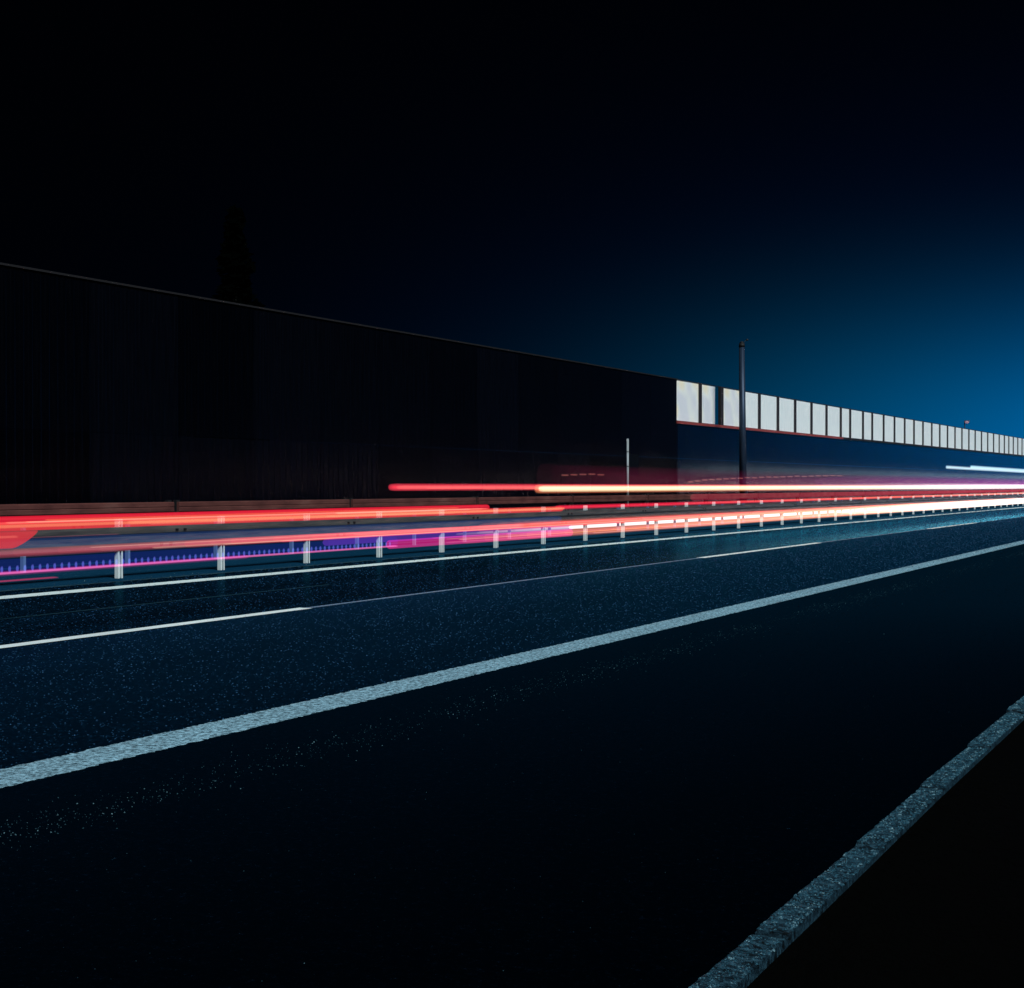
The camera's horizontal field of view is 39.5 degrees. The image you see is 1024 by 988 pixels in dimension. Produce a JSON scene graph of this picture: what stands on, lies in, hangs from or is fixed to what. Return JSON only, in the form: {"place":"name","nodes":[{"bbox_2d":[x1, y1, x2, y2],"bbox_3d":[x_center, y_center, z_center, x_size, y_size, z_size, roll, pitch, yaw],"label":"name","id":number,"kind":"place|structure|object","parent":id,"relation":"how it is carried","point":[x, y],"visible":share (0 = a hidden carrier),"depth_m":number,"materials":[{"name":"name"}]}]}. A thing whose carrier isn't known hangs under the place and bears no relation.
{"place":"outdoors","nodes":[
{"label":"outdoors","id":0,"kind":"place"},
{"bbox_2d":[8,504,979,567],"bbox_3d":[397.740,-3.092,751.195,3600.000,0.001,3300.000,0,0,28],"label":"ground","id":1,"kind":"structure","parent":0,"point":[364,544],"depth_m":28.08,"materials":[{"name":"black soil"}]},
{"bbox_2d":[200,205,269,440],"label":"pine tree","id":2,"kind":"object","parent":1,"relation":"on","point":[232,258],"visible":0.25,"depth_m":51.68,"materials":[{"name":"black plant"}]},
{"bbox_2d":[0,262,1023,524],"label":"noise wall","id":3,"kind":"structure","parent":1,"relation":"on","point":[114,364],"depth_m":49.89,"materials":[{"name":"black"}]},
{"bbox_2d":[0,489,1023,519],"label":"crash barrier","id":4,"kind":"object","parent":1,"relation":"on","point":[169,507],"visible":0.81,"depth_m":44.11,"materials":[{"name":"black metal"}]},
{"bbox_2d":[626,439,637,505],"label":"sign post","id":5,"kind":"object","parent":1,"relation":"on","point":[633,464],"visible":0.91,"depth_m":64.37,"materials":[{"name":"grey metal"}]},
{"bbox_2d":[739,339,747,501],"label":"steel mast","id":6,"kind":"object","parent":1,"relation":"on","point":[742,452],"visible":0.83,"depth_m":78.41,"materials":[{"name":"black metal"}]},
{"bbox_2d":[688,696,1023,987],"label":"kerb","id":7,"kind":"structure","parent":1,"relation":"on","point":[749,960],"depth_m":3.88,"materials":[{"name":"concrete"}]},
{"bbox_2d":[0,500,1021,567],"bbox_3d":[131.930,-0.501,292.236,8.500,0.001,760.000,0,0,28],"label":"opposite carriageway","id":8,"kind":"structure","parent":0,"point":[34,560],"depth_m":29.36,"materials":[{"name":"grey asphalt"}]},
{"bbox_2d":[0,544,1023,987],"bbox_3d":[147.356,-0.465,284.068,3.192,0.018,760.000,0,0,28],"label":"hard shoulder","id":9,"kind":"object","parent":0,"point":[622,810],"visible":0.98,"depth_m":5.10},
{"bbox_2d":[0,531,1022,981],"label":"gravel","id":10,"kind":"structure","parent":9,"relation":"on","point":[430,707],"depth_m":6.74,"materials":[{"name":"grey gravel"}]},
{"bbox_2d":[0,517,1023,788],"bbox_3d":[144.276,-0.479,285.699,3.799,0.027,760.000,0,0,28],"label":"carriageway","id":11,"kind":"structure","parent":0,"point":[68,697],"depth_m":10.73,"materials":[{"name":"black asphalt"}]},
{"bbox_2d":[0,540,1023,787],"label":"edge line","id":12,"kind":"object","parent":11,"relation":"on","point":[70,762],"visible":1,"depth_m":7.82,"materials":[{"name":"paint"}]},
{"bbox_2d":[306,517,1017,607],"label":"road seam","id":13,"kind":"object","parent":11,"relation":"on","point":[540,578],"visible":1,"depth_m":17.13,"materials":[{"name":"grey asphalt"}]},
{"bbox_2d":[0,506,1023,644],"bbox_3d":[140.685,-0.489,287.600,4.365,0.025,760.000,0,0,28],"label":"overtaking lane","id":14,"kind":"structure","parent":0,"point":[344,585],"depth_m":17.73,"materials":[{"name":"black asphalt"}]},
{"bbox_2d":[4,585,322,618],"bbox_3d":[-6.558,1.114,8.457,0.062,0.001,18.800,0,0,28],"label":"wheel track seam","id":15,"kind":"object","parent":14,"relation":"on","point":[156,602],"visible":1,"depth_m":14.07,"materials":[{"name":"black asphalt"}]},
{"bbox_2d":[0,523,972,647],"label":"lane dashes","id":16,"kind":"object","parent":14,"relation":"on","point":[115,632],"visible":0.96,"depth_m":11.85,"materials":[{"name":"paint"}]},
{"bbox_2d":[4,506,1018,590],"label":"asphalt joint","id":17,"kind":"object","parent":14,"relation":"on","point":[368,560],"visible":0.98,"depth_m":21.32,"materials":[{"name":"black asphalt"}]},
{"bbox_2d":[0,507,1023,598],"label":"median edge line","id":18,"kind":"object","parent":14,"relation":"on","point":[129,586],"visible":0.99,"depth_m":20.26,"materials":[{"name":"paint"}]},
{"bbox_2d":[0,502,1023,590],"bbox_3d":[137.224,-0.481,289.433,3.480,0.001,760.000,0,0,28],"label":"median strip","id":19,"kind":"object","parent":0,"point":[13,578],"depth_m":24.31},
{"bbox_2d":[0,493,1021,572],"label":"guardrail","id":20,"kind":"object","parent":19,"relation":"on","point":[20,527],"visible":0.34,"depth_m":26.31,"materials":[{"name":"metal"}]},
{"bbox_2d":[0,493,1023,577],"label":"guardrail","id":21,"kind":"object","parent":19,"relation":"on","point":[118,538],"visible":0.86,"depth_m":23.13,"materials":[{"name":"metal"}]},
{"bbox_2d":[0,0,1023,473],"label":"sky","id":22,"kind":"structure","parent":0,"point":[835,188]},
{"bbox_2d":[746,720,1023,987],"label":"verge","id":23,"kind":"structure","parent":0,"point":[932,896],"depth_m":3.62,"materials":[{"name":"black soil"}]}
]}

